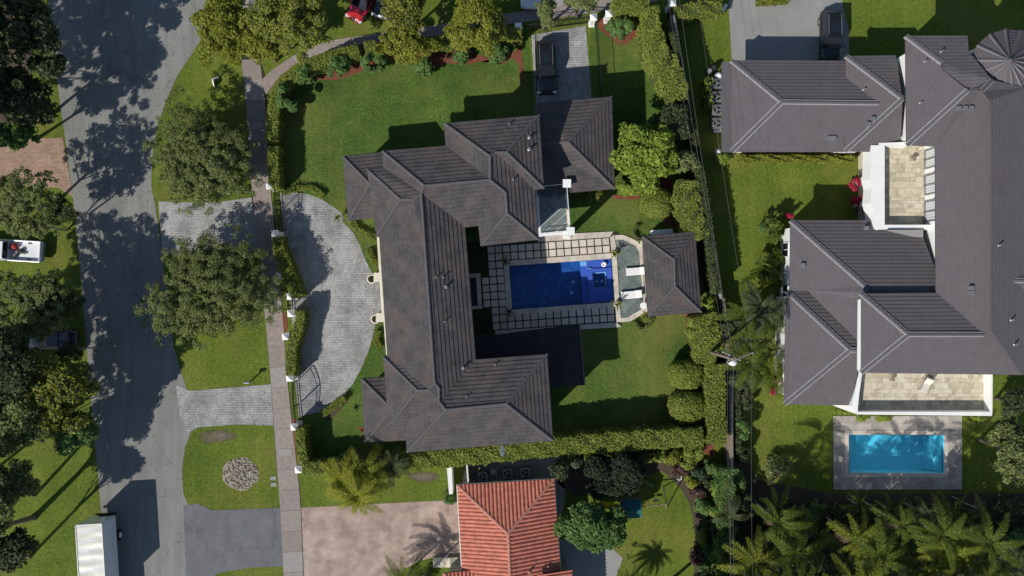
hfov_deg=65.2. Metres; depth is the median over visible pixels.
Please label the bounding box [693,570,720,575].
grove tree
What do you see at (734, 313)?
palm
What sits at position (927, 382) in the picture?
lounge chair
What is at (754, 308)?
palm
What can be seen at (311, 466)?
boundary hedge
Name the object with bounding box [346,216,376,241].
hedge
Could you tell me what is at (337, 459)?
clumping palm
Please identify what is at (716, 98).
air conditioner
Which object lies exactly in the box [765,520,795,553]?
understory palm
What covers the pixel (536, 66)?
iron fence
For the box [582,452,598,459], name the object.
yellow shrub
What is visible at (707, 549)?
bed shrub
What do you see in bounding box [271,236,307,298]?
courtyard hedge
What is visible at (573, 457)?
tangled shrub
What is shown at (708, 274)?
boundary hedge
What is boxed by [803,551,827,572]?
understory shrub
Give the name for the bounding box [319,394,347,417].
hedge
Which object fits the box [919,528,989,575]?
palm
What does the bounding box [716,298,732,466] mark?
boundary wall
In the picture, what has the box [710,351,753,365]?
power pole
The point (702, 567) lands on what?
tangled shrub
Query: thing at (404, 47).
leafy tree
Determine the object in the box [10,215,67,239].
thin tree
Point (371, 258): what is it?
hedge
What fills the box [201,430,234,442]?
dry lawn patch
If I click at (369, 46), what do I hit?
front hedge
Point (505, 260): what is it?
spiky pot plant
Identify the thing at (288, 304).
driveway gate
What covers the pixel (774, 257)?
broadleaf shrub
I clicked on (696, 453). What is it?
bed shrub
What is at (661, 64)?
boundary hedge
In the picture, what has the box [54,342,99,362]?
thin tree
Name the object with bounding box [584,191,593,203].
clipped ball
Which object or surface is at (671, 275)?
pool cabana
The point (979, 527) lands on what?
understory shrub
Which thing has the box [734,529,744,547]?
understory shrub
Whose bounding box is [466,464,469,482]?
yard wall
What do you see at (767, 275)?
broadleaf shrub
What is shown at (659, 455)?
bed shrub
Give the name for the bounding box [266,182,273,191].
gate pillar
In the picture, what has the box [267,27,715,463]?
lawn
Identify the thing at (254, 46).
leafy tree
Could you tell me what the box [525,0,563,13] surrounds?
swale drive
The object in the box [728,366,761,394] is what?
palm
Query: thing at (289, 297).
gate pillar
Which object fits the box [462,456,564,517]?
side yard
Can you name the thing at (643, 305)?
side table
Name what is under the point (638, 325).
hedge
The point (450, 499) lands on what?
round shrub
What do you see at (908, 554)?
understory shrub
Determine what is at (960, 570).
understory palm
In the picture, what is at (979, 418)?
trailing plant
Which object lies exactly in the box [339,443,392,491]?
clumping palm
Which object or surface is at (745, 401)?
strip shrub
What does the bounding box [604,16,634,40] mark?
round bush
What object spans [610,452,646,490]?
shade tree
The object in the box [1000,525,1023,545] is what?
understory shrub
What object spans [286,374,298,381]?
gate pillar
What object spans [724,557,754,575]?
understory palm
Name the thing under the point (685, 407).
clipped dome
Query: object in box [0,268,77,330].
thin tree
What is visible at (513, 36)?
front hedge
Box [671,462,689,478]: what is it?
bed shrub
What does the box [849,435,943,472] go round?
swimming pool
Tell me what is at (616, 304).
spiky pot plant
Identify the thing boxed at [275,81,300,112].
round bush
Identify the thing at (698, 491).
bed shrub
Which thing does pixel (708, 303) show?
shrub
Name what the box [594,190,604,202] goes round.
clipped ball
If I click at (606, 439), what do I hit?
boundary hedge
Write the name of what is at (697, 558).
bed shrub
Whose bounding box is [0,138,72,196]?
side path
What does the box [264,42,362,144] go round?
front hedge
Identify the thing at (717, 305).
power line
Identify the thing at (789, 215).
red flowers
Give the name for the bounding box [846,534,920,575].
palm
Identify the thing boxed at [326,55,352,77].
round bush
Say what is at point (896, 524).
palm
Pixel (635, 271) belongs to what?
sun lounger
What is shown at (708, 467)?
tangled shrub
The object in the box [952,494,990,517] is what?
understory palm
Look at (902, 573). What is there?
tall palm
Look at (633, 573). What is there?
date palm
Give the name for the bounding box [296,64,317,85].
round bush
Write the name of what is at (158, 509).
road
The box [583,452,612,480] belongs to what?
shade tree
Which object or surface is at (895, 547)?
understory palm
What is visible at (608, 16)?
gate pillar
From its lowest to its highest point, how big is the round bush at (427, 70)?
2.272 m
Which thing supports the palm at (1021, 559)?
on the planting bed at (796, 497)
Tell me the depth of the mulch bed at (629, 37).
74.99 m
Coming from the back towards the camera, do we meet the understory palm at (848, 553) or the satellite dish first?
the understory palm at (848, 553)
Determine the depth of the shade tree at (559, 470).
70.81 m
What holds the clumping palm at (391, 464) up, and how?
on the lawn at (618, 360)
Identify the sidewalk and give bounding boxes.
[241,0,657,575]
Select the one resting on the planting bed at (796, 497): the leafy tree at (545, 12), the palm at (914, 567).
the palm at (914, 567)
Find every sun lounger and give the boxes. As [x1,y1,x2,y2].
[621,290,641,298]
[625,267,644,275]
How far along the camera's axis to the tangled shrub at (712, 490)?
73.61 m
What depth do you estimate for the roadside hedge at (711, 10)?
73.50 m
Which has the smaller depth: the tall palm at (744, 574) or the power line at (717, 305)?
the power line at (717, 305)
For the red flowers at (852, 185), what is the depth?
73.94 m
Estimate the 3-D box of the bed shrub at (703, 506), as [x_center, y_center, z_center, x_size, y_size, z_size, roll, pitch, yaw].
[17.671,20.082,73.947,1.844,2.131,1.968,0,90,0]
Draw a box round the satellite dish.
[500,445,504,455]
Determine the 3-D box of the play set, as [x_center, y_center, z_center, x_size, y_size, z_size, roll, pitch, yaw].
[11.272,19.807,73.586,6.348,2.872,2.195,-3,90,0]
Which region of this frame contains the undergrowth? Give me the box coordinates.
[752,500,1023,575]
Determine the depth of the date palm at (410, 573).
71.89 m
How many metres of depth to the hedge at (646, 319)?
74.55 m
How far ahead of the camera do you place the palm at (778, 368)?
71.53 m
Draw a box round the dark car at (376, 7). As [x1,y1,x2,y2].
[372,0,386,20]
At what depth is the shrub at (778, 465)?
73.88 m
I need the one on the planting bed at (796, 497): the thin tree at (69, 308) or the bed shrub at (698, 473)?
the bed shrub at (698, 473)
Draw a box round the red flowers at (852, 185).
[848,176,861,191]
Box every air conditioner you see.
[477,470,487,481]
[503,466,512,478]
[520,465,529,477]
[710,78,720,90]
[710,105,720,116]
[710,118,720,129]
[711,91,720,103]
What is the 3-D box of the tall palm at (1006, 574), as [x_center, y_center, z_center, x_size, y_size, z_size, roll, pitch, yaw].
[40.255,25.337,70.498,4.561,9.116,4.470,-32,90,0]
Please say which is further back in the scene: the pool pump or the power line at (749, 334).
the pool pump
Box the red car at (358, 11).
[345,0,374,23]
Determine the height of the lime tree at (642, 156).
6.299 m
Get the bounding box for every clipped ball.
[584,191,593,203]
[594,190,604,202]
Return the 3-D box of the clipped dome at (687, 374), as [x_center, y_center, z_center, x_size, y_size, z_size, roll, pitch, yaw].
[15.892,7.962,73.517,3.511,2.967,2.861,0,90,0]
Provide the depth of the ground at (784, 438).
75.00 m
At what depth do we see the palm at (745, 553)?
67.18 m
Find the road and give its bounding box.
[48,0,206,575]
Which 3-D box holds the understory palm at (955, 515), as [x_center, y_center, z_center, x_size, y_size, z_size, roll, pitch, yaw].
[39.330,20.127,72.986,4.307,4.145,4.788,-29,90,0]
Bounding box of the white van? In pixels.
[520,0,540,9]
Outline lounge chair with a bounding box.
[917,374,935,392]
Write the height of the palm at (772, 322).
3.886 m
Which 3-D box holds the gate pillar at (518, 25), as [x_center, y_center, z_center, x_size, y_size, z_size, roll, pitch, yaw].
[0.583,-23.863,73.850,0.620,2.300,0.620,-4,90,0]
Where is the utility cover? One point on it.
(284, 452)
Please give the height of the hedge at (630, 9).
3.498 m
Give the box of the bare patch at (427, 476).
[409,472,437,481]
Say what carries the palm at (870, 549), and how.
on the planting bed at (796, 497)
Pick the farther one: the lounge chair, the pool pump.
the pool pump
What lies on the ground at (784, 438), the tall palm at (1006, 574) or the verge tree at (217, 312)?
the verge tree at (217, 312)
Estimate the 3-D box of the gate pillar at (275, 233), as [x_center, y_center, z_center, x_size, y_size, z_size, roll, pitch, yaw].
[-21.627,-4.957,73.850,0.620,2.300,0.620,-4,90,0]
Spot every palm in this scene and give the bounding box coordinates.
[319,445,362,504]
[325,464,393,514]
[330,448,371,473]
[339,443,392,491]
[374,446,410,486]
[383,553,438,575]
[617,563,646,575]
[712,494,749,531]
[712,541,768,575]
[713,282,777,338]
[716,340,769,393]
[716,525,780,575]
[718,321,750,352]
[719,332,760,369]
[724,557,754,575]
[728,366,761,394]
[731,320,782,358]
[731,571,760,575]
[733,312,768,349]
[739,281,788,335]
[742,347,784,389]
[748,307,784,341]
[752,497,812,555]
[752,523,795,567]
[757,369,783,397]
[757,556,816,575]
[760,484,805,537]
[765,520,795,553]
[766,521,828,575]
[774,565,797,575]
[796,554,836,575]
[798,507,838,551]
[815,540,843,569]
[817,552,859,575]
[822,553,882,575]
[823,507,888,564]
[838,489,876,514]
[840,547,864,570]
[846,518,912,575]
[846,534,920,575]
[862,514,916,559]
[862,565,907,575]
[864,500,930,546]
[874,492,920,535]
[881,531,949,575]
[892,525,915,558]
[904,495,941,531]
[904,517,981,575]
[906,494,987,573]
[918,564,976,575]
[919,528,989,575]
[925,521,945,540]
[926,488,974,530]
[938,558,1010,575]
[939,557,968,575]
[942,526,974,552]
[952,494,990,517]
[952,506,1023,575]
[959,541,986,575]
[965,540,1023,575]
[991,540,1023,575]
[993,548,1021,573]
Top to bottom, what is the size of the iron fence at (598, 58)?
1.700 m
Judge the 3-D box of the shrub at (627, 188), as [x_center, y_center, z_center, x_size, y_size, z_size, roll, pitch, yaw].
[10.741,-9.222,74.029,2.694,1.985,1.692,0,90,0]
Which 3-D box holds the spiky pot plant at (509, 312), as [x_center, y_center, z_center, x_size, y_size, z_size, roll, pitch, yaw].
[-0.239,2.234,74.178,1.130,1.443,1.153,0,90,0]
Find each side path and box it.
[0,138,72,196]
[559,539,622,575]
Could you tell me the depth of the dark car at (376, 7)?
74.28 m
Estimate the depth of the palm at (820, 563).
68.77 m
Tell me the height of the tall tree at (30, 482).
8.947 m
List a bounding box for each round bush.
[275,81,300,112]
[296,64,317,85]
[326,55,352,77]
[360,49,386,73]
[414,56,434,77]
[452,50,468,65]
[486,41,510,66]
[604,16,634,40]
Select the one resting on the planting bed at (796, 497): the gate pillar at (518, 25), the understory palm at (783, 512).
the understory palm at (783, 512)
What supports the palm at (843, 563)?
on the planting bed at (796, 497)
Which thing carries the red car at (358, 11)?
on the ground at (784, 438)
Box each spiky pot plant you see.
[500,256,510,265]
[504,307,512,317]
[611,248,621,258]
[611,301,622,310]
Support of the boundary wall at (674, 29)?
on the ground at (784, 438)
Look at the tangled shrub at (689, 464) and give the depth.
73.30 m
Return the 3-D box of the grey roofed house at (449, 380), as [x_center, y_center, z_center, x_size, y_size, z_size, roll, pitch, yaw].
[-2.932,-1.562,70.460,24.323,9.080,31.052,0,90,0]
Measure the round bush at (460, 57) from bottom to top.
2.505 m
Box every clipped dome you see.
[638,188,671,219]
[666,359,703,389]
[667,390,705,424]
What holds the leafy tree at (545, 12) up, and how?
on the ground at (784, 438)
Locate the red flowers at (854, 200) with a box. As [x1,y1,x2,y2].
[850,194,862,209]
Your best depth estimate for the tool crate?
73.85 m
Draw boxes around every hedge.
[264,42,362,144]
[266,146,285,191]
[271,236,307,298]
[281,184,325,197]
[284,309,310,375]
[295,423,312,462]
[302,454,372,475]
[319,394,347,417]
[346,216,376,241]
[363,40,376,53]
[365,248,377,266]
[372,329,383,347]
[373,422,704,473]
[419,27,522,54]
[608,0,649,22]
[631,224,641,241]
[633,316,653,330]
[635,5,688,109]
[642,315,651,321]
[664,31,687,90]
[669,0,722,23]
[670,179,709,241]
[682,102,721,294]
[684,311,723,365]
[698,361,727,444]
[699,77,713,111]
[709,461,739,575]
[731,371,741,453]
[736,153,857,164]
[755,0,789,6]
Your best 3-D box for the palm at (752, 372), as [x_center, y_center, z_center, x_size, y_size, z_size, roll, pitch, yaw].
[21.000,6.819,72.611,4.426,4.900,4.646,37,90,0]
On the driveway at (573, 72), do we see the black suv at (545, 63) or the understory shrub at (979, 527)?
the black suv at (545, 63)
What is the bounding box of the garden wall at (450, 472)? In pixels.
[447,467,453,493]
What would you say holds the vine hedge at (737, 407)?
on the ground at (784, 438)
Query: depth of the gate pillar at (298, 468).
72.89 m
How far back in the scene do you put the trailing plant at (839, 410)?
74.08 m
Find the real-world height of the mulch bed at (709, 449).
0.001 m
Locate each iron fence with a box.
[535,32,536,91]
[595,22,602,96]
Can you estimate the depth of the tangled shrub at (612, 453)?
73.39 m
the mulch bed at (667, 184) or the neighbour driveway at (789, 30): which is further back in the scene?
the mulch bed at (667, 184)
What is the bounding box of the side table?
[640,302,646,308]
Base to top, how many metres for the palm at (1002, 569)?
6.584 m
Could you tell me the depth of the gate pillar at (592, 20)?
72.94 m
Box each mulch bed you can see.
[282,313,287,332]
[292,418,297,465]
[317,35,518,79]
[325,396,348,421]
[516,47,524,81]
[597,18,637,44]
[613,195,639,199]
[655,175,699,244]
[674,313,714,458]
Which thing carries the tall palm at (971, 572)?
on the planting bed at (796, 497)
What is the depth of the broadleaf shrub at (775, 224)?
73.21 m
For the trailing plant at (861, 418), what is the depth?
74.01 m
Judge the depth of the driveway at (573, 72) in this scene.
74.98 m
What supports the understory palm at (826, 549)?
on the planting bed at (796, 497)
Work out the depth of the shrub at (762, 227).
73.94 m
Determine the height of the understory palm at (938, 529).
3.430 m
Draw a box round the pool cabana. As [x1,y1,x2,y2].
[640,231,701,316]
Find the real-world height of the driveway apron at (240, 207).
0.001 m
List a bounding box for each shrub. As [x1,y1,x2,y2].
[420,570,432,575]
[443,488,456,504]
[567,455,583,468]
[568,454,578,460]
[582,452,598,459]
[607,450,620,456]
[615,180,643,196]
[633,449,650,465]
[646,448,668,463]
[666,449,682,465]
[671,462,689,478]
[680,454,695,469]
[681,446,703,460]
[683,474,698,488]
[687,485,706,498]
[688,545,706,565]
[690,465,705,481]
[692,495,712,515]
[695,529,708,544]
[698,473,712,490]
[698,543,715,563]
[698,561,711,575]
[700,515,716,533]
[701,295,717,312]
[704,459,717,476]
[707,563,717,572]
[709,484,715,495]
[709,501,716,517]
[715,153,730,166]
[733,413,750,440]
[733,440,749,462]
[734,469,745,493]
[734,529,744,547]
[738,492,755,519]
[739,385,754,410]
[750,523,773,544]
[754,265,781,289]
[755,246,784,268]
[758,222,768,233]
[761,455,791,484]
[763,213,785,244]
[799,498,825,523]
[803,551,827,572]
[817,530,841,551]
[851,524,876,542]
[893,546,918,562]
[965,525,991,543]
[997,492,1023,515]
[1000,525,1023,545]
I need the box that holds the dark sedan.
[28,329,78,351]
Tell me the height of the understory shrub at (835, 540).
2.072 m
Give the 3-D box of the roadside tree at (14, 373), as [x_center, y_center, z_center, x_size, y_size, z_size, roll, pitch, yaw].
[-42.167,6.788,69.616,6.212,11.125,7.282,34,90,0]
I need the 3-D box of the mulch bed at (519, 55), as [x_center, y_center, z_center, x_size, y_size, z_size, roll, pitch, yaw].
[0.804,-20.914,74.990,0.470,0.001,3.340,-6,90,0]
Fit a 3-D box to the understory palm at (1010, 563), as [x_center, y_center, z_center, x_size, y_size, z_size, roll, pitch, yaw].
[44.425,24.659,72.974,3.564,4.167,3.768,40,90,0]
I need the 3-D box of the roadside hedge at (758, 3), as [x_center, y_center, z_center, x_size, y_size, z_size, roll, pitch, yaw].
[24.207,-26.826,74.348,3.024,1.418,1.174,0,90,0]
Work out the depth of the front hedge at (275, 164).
72.90 m
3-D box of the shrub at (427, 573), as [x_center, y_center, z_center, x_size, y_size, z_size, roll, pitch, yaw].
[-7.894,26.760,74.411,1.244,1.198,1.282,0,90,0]
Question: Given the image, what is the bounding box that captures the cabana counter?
[650,229,672,234]
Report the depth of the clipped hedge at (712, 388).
71.98 m
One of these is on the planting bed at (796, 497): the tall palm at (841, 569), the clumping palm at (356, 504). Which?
the tall palm at (841, 569)
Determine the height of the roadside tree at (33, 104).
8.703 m
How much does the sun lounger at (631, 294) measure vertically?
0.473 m
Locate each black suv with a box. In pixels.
[533,40,559,94]
[817,11,845,60]
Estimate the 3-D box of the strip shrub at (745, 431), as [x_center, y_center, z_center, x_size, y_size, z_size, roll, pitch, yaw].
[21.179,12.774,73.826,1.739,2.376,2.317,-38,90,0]
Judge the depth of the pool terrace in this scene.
74.92 m
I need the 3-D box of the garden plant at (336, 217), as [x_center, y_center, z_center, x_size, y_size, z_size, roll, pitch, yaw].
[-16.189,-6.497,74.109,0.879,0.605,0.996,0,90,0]
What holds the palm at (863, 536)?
on the planting bed at (796, 497)
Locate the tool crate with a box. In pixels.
[10,243,17,249]
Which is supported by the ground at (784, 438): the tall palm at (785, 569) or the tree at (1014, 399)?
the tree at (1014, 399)
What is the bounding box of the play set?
[599,486,666,517]
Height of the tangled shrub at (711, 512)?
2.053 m
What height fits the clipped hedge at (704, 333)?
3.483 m
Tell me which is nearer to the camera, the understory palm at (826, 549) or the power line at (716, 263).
the power line at (716, 263)
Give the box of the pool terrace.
[467,231,645,334]
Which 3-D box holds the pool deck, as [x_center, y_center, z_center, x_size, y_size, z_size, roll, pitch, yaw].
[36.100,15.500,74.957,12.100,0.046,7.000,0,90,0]
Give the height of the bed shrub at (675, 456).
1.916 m
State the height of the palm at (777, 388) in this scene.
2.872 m
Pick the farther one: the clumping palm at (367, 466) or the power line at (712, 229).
the clumping palm at (367, 466)
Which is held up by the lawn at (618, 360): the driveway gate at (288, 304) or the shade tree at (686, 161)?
the shade tree at (686, 161)
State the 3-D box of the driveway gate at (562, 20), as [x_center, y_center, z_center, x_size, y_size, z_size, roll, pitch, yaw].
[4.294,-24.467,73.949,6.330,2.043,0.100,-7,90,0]
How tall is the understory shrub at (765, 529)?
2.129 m
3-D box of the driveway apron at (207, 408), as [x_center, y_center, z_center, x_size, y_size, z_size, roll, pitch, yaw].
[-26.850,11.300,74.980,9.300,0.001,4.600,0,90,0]
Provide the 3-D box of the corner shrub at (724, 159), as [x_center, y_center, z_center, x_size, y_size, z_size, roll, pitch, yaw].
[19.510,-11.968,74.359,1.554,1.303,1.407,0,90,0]
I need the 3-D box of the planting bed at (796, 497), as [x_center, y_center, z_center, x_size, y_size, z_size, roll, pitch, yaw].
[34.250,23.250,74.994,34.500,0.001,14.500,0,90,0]
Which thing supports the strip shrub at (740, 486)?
on the planting bed at (796, 497)
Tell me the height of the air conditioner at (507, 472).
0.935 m
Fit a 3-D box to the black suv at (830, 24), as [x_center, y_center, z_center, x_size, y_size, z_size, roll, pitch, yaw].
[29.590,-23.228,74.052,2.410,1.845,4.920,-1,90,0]
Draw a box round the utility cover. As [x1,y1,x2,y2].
[279,449,291,455]
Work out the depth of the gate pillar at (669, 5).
72.99 m
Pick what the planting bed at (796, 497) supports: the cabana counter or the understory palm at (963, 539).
the understory palm at (963, 539)
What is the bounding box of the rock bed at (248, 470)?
[222,458,258,490]
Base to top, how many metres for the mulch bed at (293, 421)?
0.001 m
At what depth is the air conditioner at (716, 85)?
73.98 m
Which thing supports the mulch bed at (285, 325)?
on the ground at (784, 438)
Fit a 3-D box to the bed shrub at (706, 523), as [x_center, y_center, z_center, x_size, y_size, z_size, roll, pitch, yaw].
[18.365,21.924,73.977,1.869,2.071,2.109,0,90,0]
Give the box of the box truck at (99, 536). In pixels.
[75,512,122,575]
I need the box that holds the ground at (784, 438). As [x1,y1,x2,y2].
[0,0,1023,575]
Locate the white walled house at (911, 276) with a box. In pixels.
[721,28,1023,415]
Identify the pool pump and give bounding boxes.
[490,468,496,475]
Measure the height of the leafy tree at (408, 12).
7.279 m
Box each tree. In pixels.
[0,0,67,90]
[0,41,6,61]
[0,64,60,125]
[0,122,41,152]
[0,166,58,239]
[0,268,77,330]
[0,325,37,404]
[0,396,51,453]
[0,446,25,508]
[0,459,41,498]
[0,490,37,547]
[0,526,39,573]
[6,318,69,342]
[6,354,102,440]
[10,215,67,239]
[19,276,86,324]
[19,342,37,362]
[40,191,89,223]
[52,409,99,456]
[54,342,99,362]
[133,222,286,351]
[142,84,264,214]
[189,0,249,68]
[230,28,280,64]
[237,0,333,65]
[373,25,440,64]
[379,0,425,33]
[443,25,481,54]
[446,0,507,58]
[534,0,556,30]
[548,458,569,481]
[553,501,628,553]
[563,0,598,20]
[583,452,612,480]
[585,478,640,499]
[609,122,679,194]
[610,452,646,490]
[648,102,691,143]
[673,149,699,173]
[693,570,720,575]
[977,412,1023,487]
[994,388,1023,417]
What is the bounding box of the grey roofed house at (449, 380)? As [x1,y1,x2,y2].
[342,96,615,452]
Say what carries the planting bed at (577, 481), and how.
on the ground at (784, 438)
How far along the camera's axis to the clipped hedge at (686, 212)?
71.90 m
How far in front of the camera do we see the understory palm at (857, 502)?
72.08 m
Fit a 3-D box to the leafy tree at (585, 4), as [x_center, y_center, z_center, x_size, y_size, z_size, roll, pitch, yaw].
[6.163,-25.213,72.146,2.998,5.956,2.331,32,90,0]
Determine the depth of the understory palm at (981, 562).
70.58 m
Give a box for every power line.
[668,1,730,568]
[673,4,733,557]
[679,0,732,451]
[698,5,752,575]
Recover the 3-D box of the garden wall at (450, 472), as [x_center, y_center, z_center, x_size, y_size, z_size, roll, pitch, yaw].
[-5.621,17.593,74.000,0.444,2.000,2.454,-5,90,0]
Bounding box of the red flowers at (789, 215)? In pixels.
[783,212,793,218]
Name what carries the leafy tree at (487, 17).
on the mulch bed at (439, 59)
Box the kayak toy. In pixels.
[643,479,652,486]
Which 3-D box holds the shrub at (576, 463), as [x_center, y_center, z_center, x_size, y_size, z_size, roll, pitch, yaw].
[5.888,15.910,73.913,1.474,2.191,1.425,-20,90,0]
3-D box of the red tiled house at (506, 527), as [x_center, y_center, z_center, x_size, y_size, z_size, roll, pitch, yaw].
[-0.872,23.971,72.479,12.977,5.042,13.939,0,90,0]
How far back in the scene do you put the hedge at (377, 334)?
74.56 m
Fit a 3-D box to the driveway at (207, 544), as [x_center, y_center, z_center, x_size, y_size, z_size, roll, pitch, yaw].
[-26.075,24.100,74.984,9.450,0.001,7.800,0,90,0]
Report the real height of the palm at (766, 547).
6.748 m
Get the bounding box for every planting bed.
[0,13,31,122]
[558,448,711,571]
[694,459,1023,575]
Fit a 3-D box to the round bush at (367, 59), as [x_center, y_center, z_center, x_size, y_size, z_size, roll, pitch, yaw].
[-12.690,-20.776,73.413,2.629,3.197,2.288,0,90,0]
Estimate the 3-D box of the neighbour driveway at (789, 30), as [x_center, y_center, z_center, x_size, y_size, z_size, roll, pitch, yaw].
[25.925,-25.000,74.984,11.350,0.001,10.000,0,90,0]
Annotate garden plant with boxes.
[333,212,340,222]
[352,403,361,412]
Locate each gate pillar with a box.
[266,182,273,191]
[271,230,283,236]
[282,332,289,339]
[286,293,298,299]
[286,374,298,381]
[287,310,295,316]
[290,420,302,430]
[295,462,302,472]
[515,23,521,29]
[588,14,596,27]
[603,10,612,23]
[665,0,675,13]
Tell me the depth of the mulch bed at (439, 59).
74.99 m
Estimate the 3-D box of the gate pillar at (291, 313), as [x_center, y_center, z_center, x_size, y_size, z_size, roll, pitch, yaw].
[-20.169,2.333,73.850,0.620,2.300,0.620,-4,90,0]
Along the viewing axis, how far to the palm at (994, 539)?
66.81 m
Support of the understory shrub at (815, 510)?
on the planting bed at (796, 497)
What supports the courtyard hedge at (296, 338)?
on the front courtyard
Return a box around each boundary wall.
[668,15,721,298]
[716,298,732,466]
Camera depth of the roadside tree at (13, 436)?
66.16 m
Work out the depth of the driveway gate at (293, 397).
73.48 m
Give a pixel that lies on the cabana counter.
(661, 231)
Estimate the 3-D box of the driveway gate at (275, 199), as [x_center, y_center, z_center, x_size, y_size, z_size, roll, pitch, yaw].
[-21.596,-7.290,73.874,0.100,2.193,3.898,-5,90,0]
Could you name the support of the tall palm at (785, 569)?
on the planting bed at (796, 497)
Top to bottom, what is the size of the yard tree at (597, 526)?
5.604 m
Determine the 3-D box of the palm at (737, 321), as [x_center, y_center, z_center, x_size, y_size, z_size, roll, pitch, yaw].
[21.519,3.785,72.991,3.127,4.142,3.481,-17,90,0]
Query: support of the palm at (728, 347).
on the ground at (784, 438)
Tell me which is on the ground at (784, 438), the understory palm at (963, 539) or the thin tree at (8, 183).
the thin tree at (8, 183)
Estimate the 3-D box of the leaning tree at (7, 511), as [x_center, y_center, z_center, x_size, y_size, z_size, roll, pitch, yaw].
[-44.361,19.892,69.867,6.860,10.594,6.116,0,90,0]
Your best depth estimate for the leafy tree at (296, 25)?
67.41 m
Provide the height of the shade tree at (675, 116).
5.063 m
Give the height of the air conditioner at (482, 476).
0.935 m
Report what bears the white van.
on the swale drive
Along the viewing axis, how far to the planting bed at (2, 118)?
74.99 m
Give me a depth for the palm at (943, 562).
67.59 m
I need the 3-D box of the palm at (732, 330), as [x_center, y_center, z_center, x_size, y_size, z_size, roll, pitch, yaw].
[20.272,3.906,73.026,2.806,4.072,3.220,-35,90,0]
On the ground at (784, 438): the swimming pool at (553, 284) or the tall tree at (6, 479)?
the tall tree at (6, 479)
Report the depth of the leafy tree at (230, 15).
68.86 m
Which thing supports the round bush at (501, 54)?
on the mulch bed at (439, 59)
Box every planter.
[367,274,374,284]
[371,314,378,323]
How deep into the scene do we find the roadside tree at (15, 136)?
69.06 m
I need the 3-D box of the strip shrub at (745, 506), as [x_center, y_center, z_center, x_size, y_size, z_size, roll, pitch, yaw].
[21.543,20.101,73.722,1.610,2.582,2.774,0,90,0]
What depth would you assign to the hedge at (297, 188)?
74.59 m
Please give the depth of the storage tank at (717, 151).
74.04 m
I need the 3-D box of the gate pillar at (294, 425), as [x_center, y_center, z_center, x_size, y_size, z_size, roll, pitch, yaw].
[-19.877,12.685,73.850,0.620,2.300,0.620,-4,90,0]
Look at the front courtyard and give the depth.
74.98 m
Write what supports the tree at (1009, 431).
on the ground at (784, 438)
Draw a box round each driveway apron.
[158,197,257,254]
[176,384,273,432]
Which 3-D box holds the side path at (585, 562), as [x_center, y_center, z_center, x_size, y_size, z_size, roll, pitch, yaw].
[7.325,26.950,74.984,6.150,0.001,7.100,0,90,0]
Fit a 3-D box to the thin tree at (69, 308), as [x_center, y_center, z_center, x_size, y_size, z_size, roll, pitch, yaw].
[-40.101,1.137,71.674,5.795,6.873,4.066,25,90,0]
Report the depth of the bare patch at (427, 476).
74.99 m
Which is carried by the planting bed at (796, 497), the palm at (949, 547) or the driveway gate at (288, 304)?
the palm at (949, 547)
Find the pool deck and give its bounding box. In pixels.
[833,416,961,490]
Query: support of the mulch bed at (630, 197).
on the lawn at (618, 360)
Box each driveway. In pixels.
[183,504,282,575]
[301,501,459,575]
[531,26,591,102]
[729,0,848,60]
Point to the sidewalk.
(259, 87)
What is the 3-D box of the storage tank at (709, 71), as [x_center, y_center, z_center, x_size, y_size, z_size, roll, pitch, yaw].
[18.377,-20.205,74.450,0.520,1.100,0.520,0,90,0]
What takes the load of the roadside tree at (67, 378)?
on the ground at (784, 438)
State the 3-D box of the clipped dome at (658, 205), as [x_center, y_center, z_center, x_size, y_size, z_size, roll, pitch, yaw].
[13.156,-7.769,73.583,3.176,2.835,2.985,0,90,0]
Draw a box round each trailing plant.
[833,407,849,414]
[855,414,870,421]
[874,415,893,422]
[970,416,985,420]
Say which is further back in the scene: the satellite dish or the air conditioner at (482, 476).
the air conditioner at (482, 476)
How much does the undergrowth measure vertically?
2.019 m
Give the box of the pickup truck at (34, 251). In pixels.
[0,239,45,262]
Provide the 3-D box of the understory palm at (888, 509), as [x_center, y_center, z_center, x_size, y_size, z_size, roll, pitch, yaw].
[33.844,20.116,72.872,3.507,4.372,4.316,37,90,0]
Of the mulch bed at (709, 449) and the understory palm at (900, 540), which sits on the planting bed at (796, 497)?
the understory palm at (900, 540)
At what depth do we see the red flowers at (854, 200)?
73.75 m
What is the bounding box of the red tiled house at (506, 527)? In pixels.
[433,476,572,575]
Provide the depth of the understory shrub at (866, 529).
73.66 m
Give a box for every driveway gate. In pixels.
[274,189,283,230]
[287,300,292,309]
[292,380,300,423]
[524,16,589,31]
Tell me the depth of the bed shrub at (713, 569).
73.67 m
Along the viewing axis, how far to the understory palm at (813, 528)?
70.53 m
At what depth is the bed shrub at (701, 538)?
73.76 m
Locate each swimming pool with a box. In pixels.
[509,259,613,309]
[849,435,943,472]
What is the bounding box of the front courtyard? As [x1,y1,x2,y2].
[280,193,380,416]

